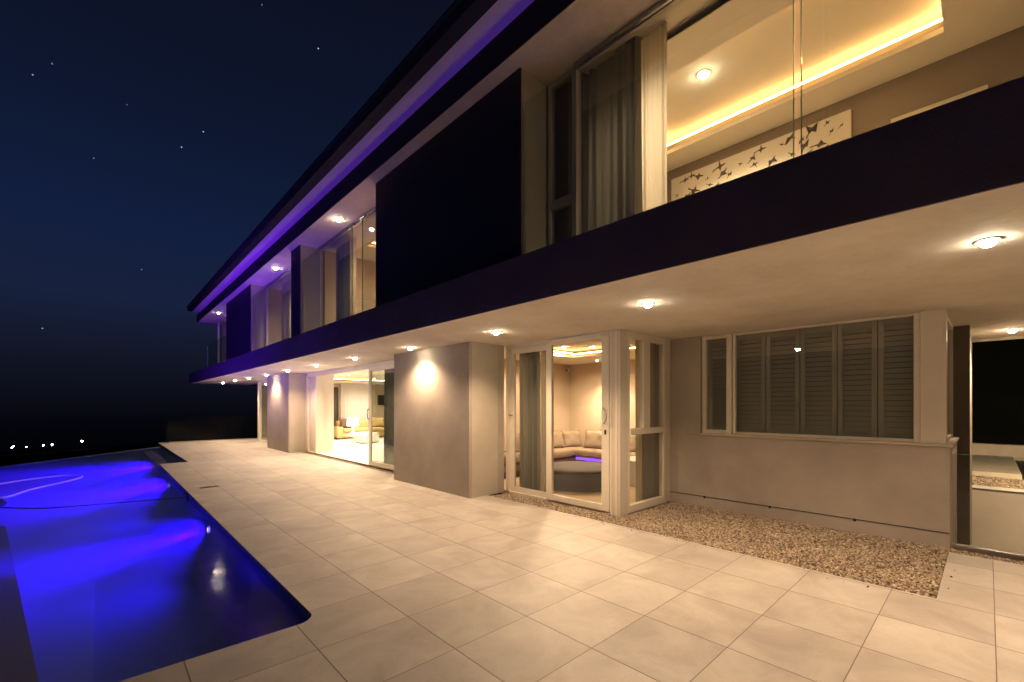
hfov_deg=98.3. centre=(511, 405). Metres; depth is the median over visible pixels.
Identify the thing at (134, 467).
pool water
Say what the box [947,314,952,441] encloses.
window
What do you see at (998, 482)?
gravel
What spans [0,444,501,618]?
hillside ground
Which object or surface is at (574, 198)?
window
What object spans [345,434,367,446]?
side table
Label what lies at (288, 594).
coping edge
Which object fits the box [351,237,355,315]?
curtain
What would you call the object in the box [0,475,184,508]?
pool cleaner
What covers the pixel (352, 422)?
table lamp
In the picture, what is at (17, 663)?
pool ledge
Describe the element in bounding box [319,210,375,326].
window
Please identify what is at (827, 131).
artwork
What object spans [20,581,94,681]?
pool step
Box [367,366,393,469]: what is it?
door
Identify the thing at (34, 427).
sea
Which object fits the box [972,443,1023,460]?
garden wall
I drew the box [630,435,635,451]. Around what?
throw cushion
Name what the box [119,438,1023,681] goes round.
terrace paving
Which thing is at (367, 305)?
bed
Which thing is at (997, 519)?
retaining wall
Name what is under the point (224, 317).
window
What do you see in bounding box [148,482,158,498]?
pool side step
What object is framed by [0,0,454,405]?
sky
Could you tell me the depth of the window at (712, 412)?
7.04 m
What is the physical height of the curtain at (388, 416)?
2.520 m
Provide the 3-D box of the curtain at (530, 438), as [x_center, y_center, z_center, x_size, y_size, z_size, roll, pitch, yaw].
[0.308,0.245,8.073,0.153,2.650,0.560,0,0,-43]
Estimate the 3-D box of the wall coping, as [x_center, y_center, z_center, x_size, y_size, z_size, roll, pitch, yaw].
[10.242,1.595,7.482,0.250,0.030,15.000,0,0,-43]
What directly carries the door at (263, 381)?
in the villa
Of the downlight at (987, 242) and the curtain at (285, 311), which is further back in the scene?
the curtain at (285, 311)
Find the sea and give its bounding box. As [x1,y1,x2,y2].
[0,406,257,450]
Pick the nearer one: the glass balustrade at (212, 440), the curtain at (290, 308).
the curtain at (290, 308)
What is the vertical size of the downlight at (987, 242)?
0.047 m
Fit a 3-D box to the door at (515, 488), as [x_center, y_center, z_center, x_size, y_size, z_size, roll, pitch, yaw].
[0.313,0.270,7.790,0.108,2.600,1.020,0,0,-43]
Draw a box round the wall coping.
[972,485,1023,492]
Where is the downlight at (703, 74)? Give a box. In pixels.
[696,69,710,79]
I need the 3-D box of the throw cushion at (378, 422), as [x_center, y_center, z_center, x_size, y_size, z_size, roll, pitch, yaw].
[-6.803,0.840,22.282,0.801,0.511,0.248,0,0,-37]
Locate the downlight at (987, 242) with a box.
[972,236,1003,247]
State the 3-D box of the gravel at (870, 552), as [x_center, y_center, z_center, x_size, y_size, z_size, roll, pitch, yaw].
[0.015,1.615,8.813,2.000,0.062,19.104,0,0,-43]
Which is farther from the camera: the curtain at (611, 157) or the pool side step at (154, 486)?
the pool side step at (154, 486)
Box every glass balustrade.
[166,417,168,443]
[174,416,256,441]
[252,297,252,350]
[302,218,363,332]
[362,219,362,311]
[525,0,793,253]
[801,0,801,154]
[951,454,1023,560]
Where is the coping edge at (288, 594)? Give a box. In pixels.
[158,443,310,618]
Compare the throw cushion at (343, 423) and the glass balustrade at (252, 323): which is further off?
the throw cushion at (343, 423)
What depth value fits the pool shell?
6.52 m
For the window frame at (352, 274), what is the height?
2.105 m
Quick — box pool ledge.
[0,526,38,681]
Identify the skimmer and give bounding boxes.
[184,491,187,501]
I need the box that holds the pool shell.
[0,447,307,681]
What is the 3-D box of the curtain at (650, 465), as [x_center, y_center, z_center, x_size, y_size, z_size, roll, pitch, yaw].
[2.358,0.245,7.484,0.650,2.650,0.159,0,0,-43]
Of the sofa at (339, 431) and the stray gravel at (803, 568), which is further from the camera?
the sofa at (339, 431)
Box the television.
[378,395,383,404]
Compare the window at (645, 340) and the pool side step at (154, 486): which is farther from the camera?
the pool side step at (154, 486)
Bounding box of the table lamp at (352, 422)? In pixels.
[347,418,358,434]
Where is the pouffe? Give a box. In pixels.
[354,432,378,443]
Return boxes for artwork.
[671,109,851,200]
[891,84,987,122]
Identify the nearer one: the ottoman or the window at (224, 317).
the ottoman
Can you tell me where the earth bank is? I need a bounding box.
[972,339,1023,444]
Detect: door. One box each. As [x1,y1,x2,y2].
[258,380,266,441]
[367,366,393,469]
[508,345,545,497]
[546,333,609,511]
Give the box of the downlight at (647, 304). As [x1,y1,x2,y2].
[641,302,654,307]
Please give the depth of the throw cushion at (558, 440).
11.10 m
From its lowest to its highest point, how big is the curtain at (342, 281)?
2.460 m
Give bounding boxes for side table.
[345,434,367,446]
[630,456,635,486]
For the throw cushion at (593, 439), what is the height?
0.486 m
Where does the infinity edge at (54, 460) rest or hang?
on the hillside ground
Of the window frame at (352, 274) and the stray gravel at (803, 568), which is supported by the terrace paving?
the stray gravel at (803, 568)
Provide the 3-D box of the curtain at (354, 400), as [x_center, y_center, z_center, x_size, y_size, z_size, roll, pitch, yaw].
[-7.862,0.235,22.394,1.600,2.630,0.127,0,0,-43]
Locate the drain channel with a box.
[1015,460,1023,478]
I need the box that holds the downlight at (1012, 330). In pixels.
[1005,329,1019,332]
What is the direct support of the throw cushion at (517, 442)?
on the corner sofa at (577, 454)
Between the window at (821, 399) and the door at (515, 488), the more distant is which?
the door at (515, 488)
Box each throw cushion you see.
[339,419,353,427]
[372,417,383,426]
[516,434,519,451]
[554,430,564,447]
[562,429,581,446]
[583,430,601,448]
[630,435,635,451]
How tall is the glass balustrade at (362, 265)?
2.100 m
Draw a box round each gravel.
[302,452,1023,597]
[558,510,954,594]
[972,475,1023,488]
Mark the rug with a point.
(358, 450)
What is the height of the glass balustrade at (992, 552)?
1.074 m
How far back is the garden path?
10.63 m
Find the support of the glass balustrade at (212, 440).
on the terrace paving
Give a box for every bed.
[350,299,375,315]
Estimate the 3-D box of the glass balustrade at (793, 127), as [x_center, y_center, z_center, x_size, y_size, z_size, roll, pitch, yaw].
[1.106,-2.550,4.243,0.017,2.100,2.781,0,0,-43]
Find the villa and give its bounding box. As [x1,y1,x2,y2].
[186,0,1023,548]
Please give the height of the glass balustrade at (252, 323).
2.100 m
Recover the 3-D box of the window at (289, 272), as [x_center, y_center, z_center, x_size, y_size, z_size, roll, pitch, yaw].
[-6.814,-2.745,13.385,0.080,2.490,4.220,0,0,-43]
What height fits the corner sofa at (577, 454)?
0.510 m
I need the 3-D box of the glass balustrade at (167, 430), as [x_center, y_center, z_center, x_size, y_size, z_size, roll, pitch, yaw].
[-14.565,1.050,18.705,0.012,1.100,0.930,0,0,-43]
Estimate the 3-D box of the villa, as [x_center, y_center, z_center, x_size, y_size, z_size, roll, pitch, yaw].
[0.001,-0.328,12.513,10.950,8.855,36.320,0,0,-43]
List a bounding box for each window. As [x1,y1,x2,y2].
[218,316,225,362]
[266,270,290,345]
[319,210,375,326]
[334,387,338,425]
[548,0,685,244]
[628,331,665,513]
[702,334,732,433]
[733,312,919,441]
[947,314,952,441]
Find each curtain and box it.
[282,280,289,339]
[289,280,290,337]
[336,240,349,320]
[341,384,367,419]
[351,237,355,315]
[384,369,393,464]
[519,351,540,490]
[541,351,545,491]
[581,36,642,233]
[635,340,641,501]
[641,21,666,210]
[642,343,658,499]
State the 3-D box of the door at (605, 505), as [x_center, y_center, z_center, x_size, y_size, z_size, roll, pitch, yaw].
[0.999,0.245,6.974,0.115,2.650,1.250,0,0,-43]
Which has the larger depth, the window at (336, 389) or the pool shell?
the window at (336, 389)
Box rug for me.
[328,440,383,461]
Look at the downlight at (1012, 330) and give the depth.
6.42 m
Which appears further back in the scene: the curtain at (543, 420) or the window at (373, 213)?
the window at (373, 213)
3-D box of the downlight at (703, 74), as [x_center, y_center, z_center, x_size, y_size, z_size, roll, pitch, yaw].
[2.462,-4.236,5.692,0.176,0.047,0.176,0,0,-43]
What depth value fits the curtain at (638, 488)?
7.20 m
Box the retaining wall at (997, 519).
[972,488,1023,553]
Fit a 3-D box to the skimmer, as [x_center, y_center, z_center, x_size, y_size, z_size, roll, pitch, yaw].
[-6.096,1.700,8.274,0.028,0.140,0.380,0,0,-43]
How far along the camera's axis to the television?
23.49 m
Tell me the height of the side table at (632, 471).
0.500 m
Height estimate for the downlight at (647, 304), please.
0.047 m
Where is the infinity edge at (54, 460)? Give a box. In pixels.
[0,447,155,501]
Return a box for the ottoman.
[554,461,601,491]
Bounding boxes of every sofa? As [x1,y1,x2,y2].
[334,420,383,439]
[504,446,635,478]
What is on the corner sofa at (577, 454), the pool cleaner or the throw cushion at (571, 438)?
the throw cushion at (571, 438)
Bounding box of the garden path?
[972,455,1021,479]
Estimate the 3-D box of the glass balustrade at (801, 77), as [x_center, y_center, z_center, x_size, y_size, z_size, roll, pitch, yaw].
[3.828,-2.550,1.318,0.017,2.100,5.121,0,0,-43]
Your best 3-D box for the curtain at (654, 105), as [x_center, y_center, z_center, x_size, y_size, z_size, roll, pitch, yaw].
[1.549,-2.810,4.829,0.069,2.580,0.320,0,0,-43]
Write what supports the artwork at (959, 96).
attached to the villa

